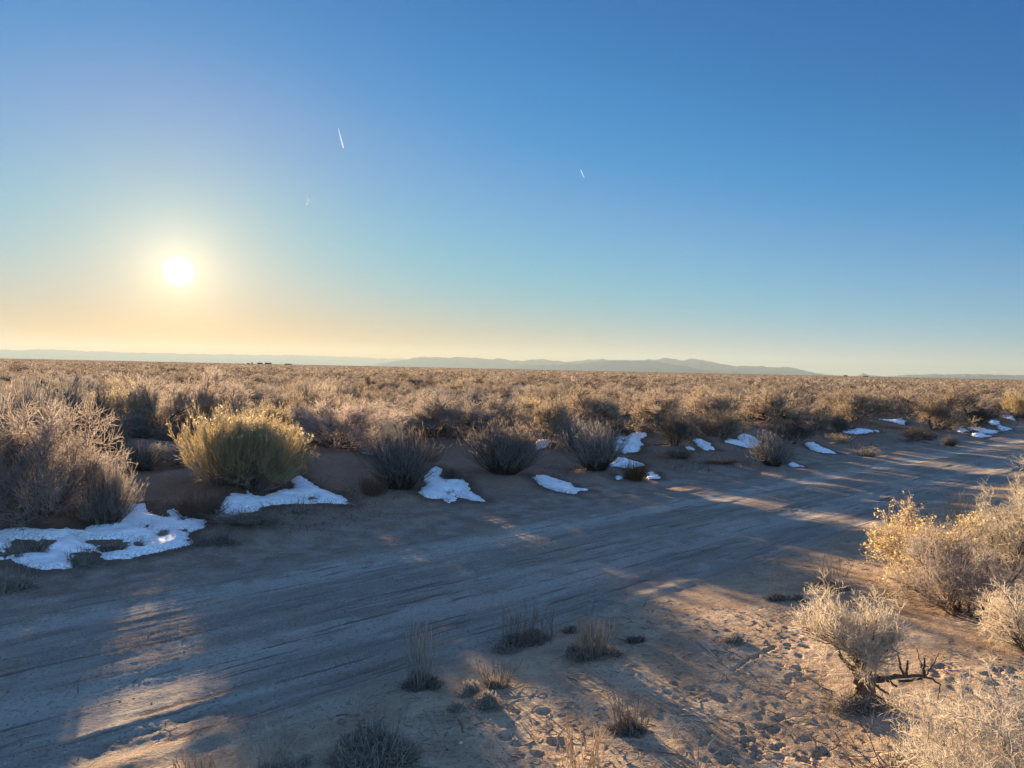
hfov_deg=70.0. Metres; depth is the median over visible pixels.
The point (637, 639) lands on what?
grass clump
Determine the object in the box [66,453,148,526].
desert shrub
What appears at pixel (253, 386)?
desert shrub
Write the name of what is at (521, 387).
desert shrub
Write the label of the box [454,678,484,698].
grass clump
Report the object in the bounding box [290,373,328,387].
desert shrub
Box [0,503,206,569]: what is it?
snow patch
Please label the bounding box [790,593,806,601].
grass clump
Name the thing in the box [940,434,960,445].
desert shrub
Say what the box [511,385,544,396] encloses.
desert shrub
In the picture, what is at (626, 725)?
grass clump
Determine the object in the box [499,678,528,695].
fallen stick
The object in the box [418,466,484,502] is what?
snow patch
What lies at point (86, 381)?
desert shrub
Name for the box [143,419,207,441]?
desert shrub
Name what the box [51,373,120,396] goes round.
desert shrub
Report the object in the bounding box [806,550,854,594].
grass clump
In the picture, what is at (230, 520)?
clump
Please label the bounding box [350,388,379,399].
desert shrub
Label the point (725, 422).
desert shrub
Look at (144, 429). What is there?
desert shrub
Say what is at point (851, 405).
desert shrub
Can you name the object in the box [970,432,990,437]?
snow patch
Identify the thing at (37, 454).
desert shrub
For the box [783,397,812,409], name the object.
desert shrub
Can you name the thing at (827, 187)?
sky
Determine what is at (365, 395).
desert shrub
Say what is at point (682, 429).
desert shrub
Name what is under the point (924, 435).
desert shrub
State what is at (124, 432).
desert shrub
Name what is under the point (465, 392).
desert shrub
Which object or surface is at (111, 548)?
grass clump
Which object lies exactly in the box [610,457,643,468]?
snow patch
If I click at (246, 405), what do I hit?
desert shrub
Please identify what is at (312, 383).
desert shrub
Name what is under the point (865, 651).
gnarled sagebrush
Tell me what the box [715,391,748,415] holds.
desert shrub
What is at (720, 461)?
desert shrub
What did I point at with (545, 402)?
desert shrub
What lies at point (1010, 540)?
desert shrub
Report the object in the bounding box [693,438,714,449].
snow patch
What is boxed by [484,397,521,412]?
desert shrub
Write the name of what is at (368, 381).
desert shrub
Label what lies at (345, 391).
desert shrub
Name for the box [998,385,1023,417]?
rabbitbrush
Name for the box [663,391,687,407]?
desert shrub
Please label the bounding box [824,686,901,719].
grass clump
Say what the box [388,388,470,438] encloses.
desert shrub
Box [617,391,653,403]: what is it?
desert shrub
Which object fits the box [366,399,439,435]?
desert shrub
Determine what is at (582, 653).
grass clump
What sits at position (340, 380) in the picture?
desert shrub
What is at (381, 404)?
desert shrub
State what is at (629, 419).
desert shrub
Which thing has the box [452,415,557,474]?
desert shrub
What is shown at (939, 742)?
desert shrub
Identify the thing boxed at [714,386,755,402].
desert shrub
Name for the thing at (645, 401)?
desert shrub
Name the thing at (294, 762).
grass clump
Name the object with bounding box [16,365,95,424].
desert shrub
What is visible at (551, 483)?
snow patch
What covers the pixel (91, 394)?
desert shrub
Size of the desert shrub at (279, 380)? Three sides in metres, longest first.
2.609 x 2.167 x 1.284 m
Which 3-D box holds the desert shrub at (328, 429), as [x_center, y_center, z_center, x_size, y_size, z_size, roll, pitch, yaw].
[-3.154,0.567,13.523,2.950,1.271,2.216,6,3,20]
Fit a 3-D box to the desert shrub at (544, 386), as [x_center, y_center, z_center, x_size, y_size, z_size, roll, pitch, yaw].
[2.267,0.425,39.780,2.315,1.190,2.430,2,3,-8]
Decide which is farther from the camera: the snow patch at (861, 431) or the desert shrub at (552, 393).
the desert shrub at (552, 393)
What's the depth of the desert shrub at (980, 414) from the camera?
29.59 m
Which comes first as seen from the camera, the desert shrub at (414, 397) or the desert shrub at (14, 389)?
the desert shrub at (14, 389)
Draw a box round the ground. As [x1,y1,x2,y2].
[0,358,1023,767]
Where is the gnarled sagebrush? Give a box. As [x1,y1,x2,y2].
[785,567,940,710]
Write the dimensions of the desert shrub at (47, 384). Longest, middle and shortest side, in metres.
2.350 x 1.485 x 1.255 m
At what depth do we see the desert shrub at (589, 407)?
18.62 m
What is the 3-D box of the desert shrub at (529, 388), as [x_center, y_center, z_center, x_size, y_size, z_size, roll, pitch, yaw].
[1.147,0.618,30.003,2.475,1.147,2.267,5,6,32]
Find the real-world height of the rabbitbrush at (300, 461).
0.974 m
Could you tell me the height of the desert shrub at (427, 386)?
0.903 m
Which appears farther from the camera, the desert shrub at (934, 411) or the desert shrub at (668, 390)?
the desert shrub at (668, 390)
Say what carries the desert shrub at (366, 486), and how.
on the ground
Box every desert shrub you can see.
[0,366,45,386]
[0,367,80,464]
[0,381,136,533]
[0,382,41,398]
[0,385,52,412]
[7,370,68,393]
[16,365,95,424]
[37,406,143,454]
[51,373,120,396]
[52,370,96,388]
[61,375,131,433]
[63,389,103,401]
[65,375,96,386]
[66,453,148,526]
[88,378,173,428]
[89,386,125,397]
[95,381,124,392]
[102,370,206,428]
[109,406,170,439]
[114,439,170,471]
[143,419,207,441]
[147,441,219,468]
[148,378,178,390]
[156,381,182,395]
[163,485,235,520]
[164,403,190,428]
[171,371,195,382]
[172,376,206,389]
[178,364,253,427]
[183,409,242,435]
[187,371,215,387]
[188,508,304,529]
[194,376,228,388]
[212,390,265,417]
[224,378,258,389]
[231,404,284,422]
[235,381,263,406]
[243,382,274,401]
[246,383,280,403]
[249,395,276,410]
[255,381,281,391]
[258,380,321,413]
[264,373,294,385]
[265,379,332,411]
[275,380,409,456]
[280,387,313,442]
[281,378,305,392]
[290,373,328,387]
[292,380,327,391]
[296,382,346,418]
[310,424,351,445]
[323,377,351,387]
[323,378,342,386]
[331,382,354,397]
[336,397,368,410]
[340,394,369,404]
[349,420,451,489]
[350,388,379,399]
[355,471,391,495]
[356,375,383,391]
[358,398,398,411]
[361,391,386,402]
[363,407,419,445]
[366,388,398,403]
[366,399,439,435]
[369,390,402,399]
[369,420,442,440]
[374,391,403,407]
[381,386,406,395]
[381,387,433,404]
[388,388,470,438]
[388,396,421,416]
[394,385,416,394]
[400,372,423,383]
[405,387,480,437]
[410,384,452,396]
[411,385,453,399]
[414,383,451,390]
[415,438,444,461]
[433,395,465,404]
[439,378,472,394]
[440,469,463,479]
[446,393,470,409]
[452,383,475,396]
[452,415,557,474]
[453,386,485,397]
[454,391,528,437]
[459,389,490,400]
[461,382,493,415]
[469,384,502,398]
[478,380,506,397]
[481,378,506,392]
[482,385,505,396]
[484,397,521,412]
[501,384,525,398]
[502,407,540,429]
[503,392,529,402]
[504,378,527,386]
[509,385,563,402]
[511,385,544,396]
[513,383,535,394]
[513,392,586,442]
[525,385,563,401]
[527,383,553,390]
[529,382,557,387]
[531,395,564,418]
[541,381,564,390]
[545,378,571,389]
[549,415,599,452]
[552,382,642,433]
[556,382,589,395]
[558,414,633,471]
[596,392,634,422]
[598,386,636,404]
[609,424,637,435]
[614,387,639,397]
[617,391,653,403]
[618,387,699,432]
[623,411,654,427]
[625,387,663,417]
[650,384,679,394]
[652,402,701,446]
[659,447,700,458]
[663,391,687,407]
[675,387,692,395]
[676,396,703,410]
[676,409,705,421]
[681,382,749,424]
[682,387,710,400]
[687,407,753,439]
[699,457,746,463]
[705,381,741,393]
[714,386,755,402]
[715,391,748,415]
[724,383,810,421]
[730,385,759,400]
[744,429,801,466]
[760,409,828,443]
[770,384,802,398]
[773,385,798,397]
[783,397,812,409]
[812,383,914,423]
[819,388,865,408]
[829,411,859,432]
[865,384,943,413]
[871,651,1023,767]
[880,521,1023,620]
[896,426,937,440]
[908,383,992,430]
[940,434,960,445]
[949,472,1023,570]
[952,393,1014,425]
[972,577,1023,653]
[1006,454,1023,506]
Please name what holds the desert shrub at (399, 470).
on the ground
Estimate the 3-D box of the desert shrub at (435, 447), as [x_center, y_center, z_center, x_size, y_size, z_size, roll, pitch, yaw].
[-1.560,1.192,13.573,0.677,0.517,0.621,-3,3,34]
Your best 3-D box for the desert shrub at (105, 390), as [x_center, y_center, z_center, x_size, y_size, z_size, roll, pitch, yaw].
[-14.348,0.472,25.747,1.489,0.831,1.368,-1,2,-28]
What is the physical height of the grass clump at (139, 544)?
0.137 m
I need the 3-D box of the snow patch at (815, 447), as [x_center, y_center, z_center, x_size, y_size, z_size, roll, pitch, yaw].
[8.161,1.766,19.837,0.761,0.266,2.502,1,1,7]
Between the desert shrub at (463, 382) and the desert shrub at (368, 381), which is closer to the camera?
the desert shrub at (463, 382)
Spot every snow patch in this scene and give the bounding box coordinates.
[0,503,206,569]
[217,475,347,516]
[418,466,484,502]
[532,475,587,493]
[536,439,554,449]
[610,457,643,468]
[615,432,646,452]
[647,471,660,478]
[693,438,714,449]
[725,434,761,447]
[788,462,803,466]
[805,442,835,453]
[843,428,878,433]
[879,418,904,424]
[967,427,998,433]
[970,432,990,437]
[988,420,1011,430]
[1002,415,1013,419]
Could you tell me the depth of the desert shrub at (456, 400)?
24.04 m
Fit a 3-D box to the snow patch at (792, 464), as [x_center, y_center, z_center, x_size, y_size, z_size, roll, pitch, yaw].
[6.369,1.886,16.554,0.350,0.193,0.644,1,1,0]
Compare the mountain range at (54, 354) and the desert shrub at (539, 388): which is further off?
the mountain range at (54, 354)
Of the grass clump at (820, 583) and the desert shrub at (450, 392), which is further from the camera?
the desert shrub at (450, 392)
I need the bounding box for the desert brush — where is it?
[0,359,1023,425]
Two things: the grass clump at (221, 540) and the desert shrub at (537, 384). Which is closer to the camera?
the grass clump at (221, 540)
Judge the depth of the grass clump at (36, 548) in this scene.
7.41 m
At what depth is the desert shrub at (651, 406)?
19.87 m
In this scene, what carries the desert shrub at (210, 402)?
on the ground
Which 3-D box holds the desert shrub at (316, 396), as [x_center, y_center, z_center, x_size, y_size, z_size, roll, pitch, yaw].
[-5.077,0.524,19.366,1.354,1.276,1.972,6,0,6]
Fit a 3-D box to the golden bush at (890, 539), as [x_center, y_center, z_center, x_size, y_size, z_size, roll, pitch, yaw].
[3.770,1.426,6.595,1.139,0.846,1.529,2,1,16]
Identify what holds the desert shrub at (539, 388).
on the ground
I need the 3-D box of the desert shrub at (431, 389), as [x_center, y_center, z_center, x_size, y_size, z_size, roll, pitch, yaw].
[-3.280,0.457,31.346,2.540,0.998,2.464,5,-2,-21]
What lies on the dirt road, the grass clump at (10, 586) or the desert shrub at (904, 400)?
the grass clump at (10, 586)
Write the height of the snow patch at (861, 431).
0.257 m
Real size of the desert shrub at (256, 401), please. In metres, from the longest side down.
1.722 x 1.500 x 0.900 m
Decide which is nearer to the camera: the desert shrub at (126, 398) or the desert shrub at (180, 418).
the desert shrub at (126, 398)
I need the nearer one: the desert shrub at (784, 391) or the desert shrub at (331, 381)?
the desert shrub at (331, 381)
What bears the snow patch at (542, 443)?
on the ground
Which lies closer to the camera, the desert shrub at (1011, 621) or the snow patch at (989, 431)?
the desert shrub at (1011, 621)
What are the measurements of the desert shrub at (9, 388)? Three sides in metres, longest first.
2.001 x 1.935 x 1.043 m
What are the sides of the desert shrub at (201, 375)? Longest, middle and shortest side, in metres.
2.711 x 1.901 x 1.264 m
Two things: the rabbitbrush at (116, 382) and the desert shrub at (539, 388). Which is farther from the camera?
the desert shrub at (539, 388)
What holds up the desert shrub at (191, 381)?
on the ground
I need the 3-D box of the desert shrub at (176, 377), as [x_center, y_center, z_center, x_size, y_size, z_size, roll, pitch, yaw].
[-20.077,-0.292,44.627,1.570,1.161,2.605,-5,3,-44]
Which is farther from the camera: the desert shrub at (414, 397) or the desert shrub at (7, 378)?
the desert shrub at (7, 378)
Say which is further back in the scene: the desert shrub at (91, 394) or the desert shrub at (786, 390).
the desert shrub at (786, 390)
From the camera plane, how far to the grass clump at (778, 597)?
6.22 m
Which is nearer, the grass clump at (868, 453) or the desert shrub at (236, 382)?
the grass clump at (868, 453)
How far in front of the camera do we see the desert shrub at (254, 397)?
24.52 m
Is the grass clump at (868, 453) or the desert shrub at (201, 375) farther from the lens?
the desert shrub at (201, 375)
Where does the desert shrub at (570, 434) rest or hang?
on the ground
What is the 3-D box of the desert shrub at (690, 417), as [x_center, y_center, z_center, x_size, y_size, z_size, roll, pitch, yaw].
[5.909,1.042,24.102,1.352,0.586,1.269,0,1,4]
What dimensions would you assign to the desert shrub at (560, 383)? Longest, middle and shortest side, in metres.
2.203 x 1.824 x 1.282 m
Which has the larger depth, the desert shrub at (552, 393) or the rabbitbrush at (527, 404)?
the desert shrub at (552, 393)
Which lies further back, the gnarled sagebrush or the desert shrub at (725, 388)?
the desert shrub at (725, 388)
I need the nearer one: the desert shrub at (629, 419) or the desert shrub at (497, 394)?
the desert shrub at (629, 419)
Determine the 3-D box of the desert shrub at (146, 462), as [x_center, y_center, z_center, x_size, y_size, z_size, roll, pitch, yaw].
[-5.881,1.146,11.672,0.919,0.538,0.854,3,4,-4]
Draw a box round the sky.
[0,0,1023,375]
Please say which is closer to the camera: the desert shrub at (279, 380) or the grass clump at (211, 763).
the grass clump at (211, 763)
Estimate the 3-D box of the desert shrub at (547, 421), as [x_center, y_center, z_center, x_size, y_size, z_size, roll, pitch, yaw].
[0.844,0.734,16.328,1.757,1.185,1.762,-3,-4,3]
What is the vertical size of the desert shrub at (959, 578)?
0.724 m
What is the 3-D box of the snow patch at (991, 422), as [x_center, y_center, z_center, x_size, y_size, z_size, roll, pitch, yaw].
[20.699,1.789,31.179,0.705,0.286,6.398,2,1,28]
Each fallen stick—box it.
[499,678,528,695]
[555,723,575,751]
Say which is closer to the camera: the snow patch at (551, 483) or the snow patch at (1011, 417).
the snow patch at (551, 483)
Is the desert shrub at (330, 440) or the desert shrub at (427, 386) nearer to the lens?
the desert shrub at (330, 440)
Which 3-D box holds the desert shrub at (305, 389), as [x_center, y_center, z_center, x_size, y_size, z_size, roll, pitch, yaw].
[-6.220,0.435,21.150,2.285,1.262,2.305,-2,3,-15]
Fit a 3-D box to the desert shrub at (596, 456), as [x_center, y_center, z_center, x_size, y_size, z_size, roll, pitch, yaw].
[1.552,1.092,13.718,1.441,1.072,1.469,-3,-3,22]
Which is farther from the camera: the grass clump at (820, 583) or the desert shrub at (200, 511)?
the desert shrub at (200, 511)
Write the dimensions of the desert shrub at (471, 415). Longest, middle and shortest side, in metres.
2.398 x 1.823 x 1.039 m
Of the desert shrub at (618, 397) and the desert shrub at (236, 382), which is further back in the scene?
the desert shrub at (236, 382)
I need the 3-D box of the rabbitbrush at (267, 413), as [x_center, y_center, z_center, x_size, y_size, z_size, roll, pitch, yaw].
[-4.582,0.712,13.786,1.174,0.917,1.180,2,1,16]
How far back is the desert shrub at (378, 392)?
30.93 m
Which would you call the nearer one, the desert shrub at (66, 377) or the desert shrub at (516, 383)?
the desert shrub at (66, 377)
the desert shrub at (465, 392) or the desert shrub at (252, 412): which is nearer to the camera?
the desert shrub at (252, 412)
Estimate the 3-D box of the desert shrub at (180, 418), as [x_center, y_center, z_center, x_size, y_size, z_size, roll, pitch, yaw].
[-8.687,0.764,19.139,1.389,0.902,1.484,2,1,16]
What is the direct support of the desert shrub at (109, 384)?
on the ground
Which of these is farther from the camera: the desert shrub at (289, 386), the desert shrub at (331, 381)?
the desert shrub at (331, 381)
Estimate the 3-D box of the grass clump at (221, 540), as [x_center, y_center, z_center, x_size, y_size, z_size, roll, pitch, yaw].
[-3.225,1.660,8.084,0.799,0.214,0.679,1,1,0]
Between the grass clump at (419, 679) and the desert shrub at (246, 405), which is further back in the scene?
the desert shrub at (246, 405)
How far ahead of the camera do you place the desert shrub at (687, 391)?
39.50 m
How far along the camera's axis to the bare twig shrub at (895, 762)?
3.46 m
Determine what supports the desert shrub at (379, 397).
on the ground
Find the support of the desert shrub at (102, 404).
on the ground
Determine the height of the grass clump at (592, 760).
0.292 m
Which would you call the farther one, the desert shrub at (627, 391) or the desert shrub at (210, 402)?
the desert shrub at (627, 391)
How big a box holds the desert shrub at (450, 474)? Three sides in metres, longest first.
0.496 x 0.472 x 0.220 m
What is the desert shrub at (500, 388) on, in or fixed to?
on the ground
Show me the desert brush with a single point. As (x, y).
(990, 391)
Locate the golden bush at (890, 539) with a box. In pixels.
[858,491,1003,603]
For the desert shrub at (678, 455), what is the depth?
15.97 m
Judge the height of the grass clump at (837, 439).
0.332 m
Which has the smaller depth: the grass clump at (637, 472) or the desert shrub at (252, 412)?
the grass clump at (637, 472)
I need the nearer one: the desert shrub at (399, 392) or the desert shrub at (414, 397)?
the desert shrub at (414, 397)
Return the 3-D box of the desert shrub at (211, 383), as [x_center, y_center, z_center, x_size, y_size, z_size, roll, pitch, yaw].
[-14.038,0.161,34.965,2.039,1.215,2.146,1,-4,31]
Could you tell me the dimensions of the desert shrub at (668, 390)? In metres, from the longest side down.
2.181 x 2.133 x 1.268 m
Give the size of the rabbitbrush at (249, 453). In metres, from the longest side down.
2.072 x 1.953 x 1.288 m
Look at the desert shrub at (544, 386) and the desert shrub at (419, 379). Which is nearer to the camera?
the desert shrub at (544, 386)
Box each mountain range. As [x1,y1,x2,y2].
[0,349,407,365]
[363,357,1023,379]
[499,360,767,373]
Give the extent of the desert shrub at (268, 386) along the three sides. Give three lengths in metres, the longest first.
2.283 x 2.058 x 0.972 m
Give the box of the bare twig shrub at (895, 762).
[792,689,985,767]
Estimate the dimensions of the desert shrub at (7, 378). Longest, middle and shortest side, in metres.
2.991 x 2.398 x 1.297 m
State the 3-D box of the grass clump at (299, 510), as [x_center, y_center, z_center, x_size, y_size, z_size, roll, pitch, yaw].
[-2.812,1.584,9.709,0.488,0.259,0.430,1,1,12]
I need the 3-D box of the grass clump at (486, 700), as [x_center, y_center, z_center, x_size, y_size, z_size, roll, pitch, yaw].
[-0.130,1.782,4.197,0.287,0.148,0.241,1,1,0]
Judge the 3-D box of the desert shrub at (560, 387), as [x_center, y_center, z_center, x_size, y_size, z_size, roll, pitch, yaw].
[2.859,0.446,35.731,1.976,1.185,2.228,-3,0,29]
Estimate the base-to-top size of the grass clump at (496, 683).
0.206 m
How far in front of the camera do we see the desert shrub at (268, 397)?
22.67 m
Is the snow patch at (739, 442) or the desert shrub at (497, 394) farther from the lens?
the desert shrub at (497, 394)
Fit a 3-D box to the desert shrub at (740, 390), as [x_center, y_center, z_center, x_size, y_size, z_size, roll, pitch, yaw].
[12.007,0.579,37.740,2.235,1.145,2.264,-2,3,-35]
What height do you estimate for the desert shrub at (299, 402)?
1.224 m
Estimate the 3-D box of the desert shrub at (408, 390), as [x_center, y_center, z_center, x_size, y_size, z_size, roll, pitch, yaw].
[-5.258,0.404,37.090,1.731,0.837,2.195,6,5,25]
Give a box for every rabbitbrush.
[99,376,135,388]
[166,399,319,490]
[236,399,296,442]
[284,420,315,474]
[505,393,544,415]
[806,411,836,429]
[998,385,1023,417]
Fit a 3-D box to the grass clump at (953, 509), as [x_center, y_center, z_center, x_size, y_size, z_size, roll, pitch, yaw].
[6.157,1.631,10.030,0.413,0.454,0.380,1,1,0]
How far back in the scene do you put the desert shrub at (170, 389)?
29.19 m
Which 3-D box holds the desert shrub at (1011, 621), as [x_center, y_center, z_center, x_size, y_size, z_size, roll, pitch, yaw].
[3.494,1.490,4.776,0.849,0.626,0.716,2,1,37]
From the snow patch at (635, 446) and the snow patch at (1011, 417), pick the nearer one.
the snow patch at (635, 446)
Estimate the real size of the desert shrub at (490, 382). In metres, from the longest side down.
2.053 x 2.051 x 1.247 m
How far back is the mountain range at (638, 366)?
23123.39 m
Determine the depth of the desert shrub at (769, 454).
15.57 m
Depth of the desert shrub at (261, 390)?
27.59 m
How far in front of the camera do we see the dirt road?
6.68 m
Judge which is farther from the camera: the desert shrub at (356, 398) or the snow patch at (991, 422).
the snow patch at (991, 422)
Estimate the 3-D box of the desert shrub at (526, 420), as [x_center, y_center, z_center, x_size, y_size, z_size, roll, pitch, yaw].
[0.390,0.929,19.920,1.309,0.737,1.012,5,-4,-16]
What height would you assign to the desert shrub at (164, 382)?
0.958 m
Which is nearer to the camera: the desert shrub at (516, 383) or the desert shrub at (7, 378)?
the desert shrub at (7, 378)
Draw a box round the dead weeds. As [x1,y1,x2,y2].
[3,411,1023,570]
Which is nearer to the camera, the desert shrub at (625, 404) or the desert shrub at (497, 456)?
the desert shrub at (497, 456)
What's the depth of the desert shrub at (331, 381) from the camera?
37.28 m
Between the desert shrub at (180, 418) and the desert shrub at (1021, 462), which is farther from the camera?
the desert shrub at (180, 418)
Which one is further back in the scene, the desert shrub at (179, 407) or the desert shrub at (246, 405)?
the desert shrub at (246, 405)
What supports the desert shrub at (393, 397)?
on the ground
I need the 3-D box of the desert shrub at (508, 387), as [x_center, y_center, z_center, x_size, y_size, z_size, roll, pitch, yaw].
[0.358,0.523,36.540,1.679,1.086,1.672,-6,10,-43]
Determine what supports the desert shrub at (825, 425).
on the ground
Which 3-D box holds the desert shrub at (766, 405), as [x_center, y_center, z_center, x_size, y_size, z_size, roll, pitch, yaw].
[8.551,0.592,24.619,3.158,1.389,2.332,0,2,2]
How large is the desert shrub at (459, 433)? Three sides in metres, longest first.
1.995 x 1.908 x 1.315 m
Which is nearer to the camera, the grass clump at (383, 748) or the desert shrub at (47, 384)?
the grass clump at (383, 748)
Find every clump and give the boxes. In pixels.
[0,537,50,558]
[0,562,45,598]
[59,545,101,570]
[94,540,129,554]
[133,538,144,545]
[155,528,168,535]
[172,745,220,767]
[189,525,251,549]
[234,701,299,767]
[276,752,314,767]
[286,493,314,513]
[312,695,440,767]
[397,613,448,693]
[445,701,470,712]
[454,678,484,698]
[466,679,509,712]
[476,655,523,689]
[480,598,556,655]
[551,714,615,767]
[555,610,625,663]
[559,625,580,633]
[605,689,652,737]
[613,459,655,481]
[624,635,647,644]
[680,734,718,767]
[721,632,746,644]
[763,571,790,602]
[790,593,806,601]
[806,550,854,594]
[824,433,859,442]
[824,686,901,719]
[850,448,883,456]
[939,487,979,520]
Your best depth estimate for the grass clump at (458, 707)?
4.14 m
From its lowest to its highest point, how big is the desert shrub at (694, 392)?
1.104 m
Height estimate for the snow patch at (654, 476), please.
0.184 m
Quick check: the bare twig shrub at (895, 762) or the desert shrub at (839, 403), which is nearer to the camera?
the bare twig shrub at (895, 762)
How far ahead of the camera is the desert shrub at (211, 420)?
16.78 m
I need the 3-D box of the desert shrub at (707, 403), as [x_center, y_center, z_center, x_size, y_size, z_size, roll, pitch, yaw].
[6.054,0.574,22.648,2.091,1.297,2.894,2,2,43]
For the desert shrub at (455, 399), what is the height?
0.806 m
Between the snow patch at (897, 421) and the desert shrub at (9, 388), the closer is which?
the desert shrub at (9, 388)
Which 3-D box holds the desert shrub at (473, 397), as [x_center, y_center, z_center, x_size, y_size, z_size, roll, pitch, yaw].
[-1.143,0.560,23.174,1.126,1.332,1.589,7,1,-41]
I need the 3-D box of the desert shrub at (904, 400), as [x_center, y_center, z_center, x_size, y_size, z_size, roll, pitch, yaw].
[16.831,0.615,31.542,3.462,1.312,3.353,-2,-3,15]
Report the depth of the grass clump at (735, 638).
5.15 m
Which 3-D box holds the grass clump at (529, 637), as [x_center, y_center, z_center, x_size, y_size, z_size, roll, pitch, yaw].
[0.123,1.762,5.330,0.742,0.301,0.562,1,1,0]
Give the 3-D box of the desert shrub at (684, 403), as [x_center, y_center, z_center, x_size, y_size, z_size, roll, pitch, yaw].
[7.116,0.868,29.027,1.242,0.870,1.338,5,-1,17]
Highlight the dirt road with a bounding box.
[0,428,1023,767]
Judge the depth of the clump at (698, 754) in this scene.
3.43 m
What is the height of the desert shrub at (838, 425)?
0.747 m
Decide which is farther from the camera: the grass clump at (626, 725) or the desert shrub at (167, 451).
the desert shrub at (167, 451)
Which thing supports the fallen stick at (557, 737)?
on the ground
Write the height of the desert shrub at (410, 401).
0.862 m
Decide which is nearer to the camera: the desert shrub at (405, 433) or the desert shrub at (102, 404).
the desert shrub at (102, 404)
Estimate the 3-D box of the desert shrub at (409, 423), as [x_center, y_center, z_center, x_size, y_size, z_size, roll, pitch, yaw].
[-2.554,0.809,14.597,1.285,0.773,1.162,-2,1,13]
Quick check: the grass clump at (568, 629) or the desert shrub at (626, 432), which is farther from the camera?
the desert shrub at (626, 432)
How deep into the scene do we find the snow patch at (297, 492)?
10.09 m
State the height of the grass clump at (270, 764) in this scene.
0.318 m
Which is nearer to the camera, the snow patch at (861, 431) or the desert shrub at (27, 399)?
the desert shrub at (27, 399)
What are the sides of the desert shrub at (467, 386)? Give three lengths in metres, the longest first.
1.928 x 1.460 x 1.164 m
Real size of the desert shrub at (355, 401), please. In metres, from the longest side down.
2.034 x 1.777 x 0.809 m
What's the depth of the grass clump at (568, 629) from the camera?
5.57 m
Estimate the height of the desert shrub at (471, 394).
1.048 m
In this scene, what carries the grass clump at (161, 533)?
on the ground
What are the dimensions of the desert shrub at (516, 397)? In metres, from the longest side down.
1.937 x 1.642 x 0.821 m
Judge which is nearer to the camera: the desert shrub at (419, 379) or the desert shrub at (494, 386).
the desert shrub at (494, 386)
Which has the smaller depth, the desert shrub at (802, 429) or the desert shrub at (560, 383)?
the desert shrub at (802, 429)

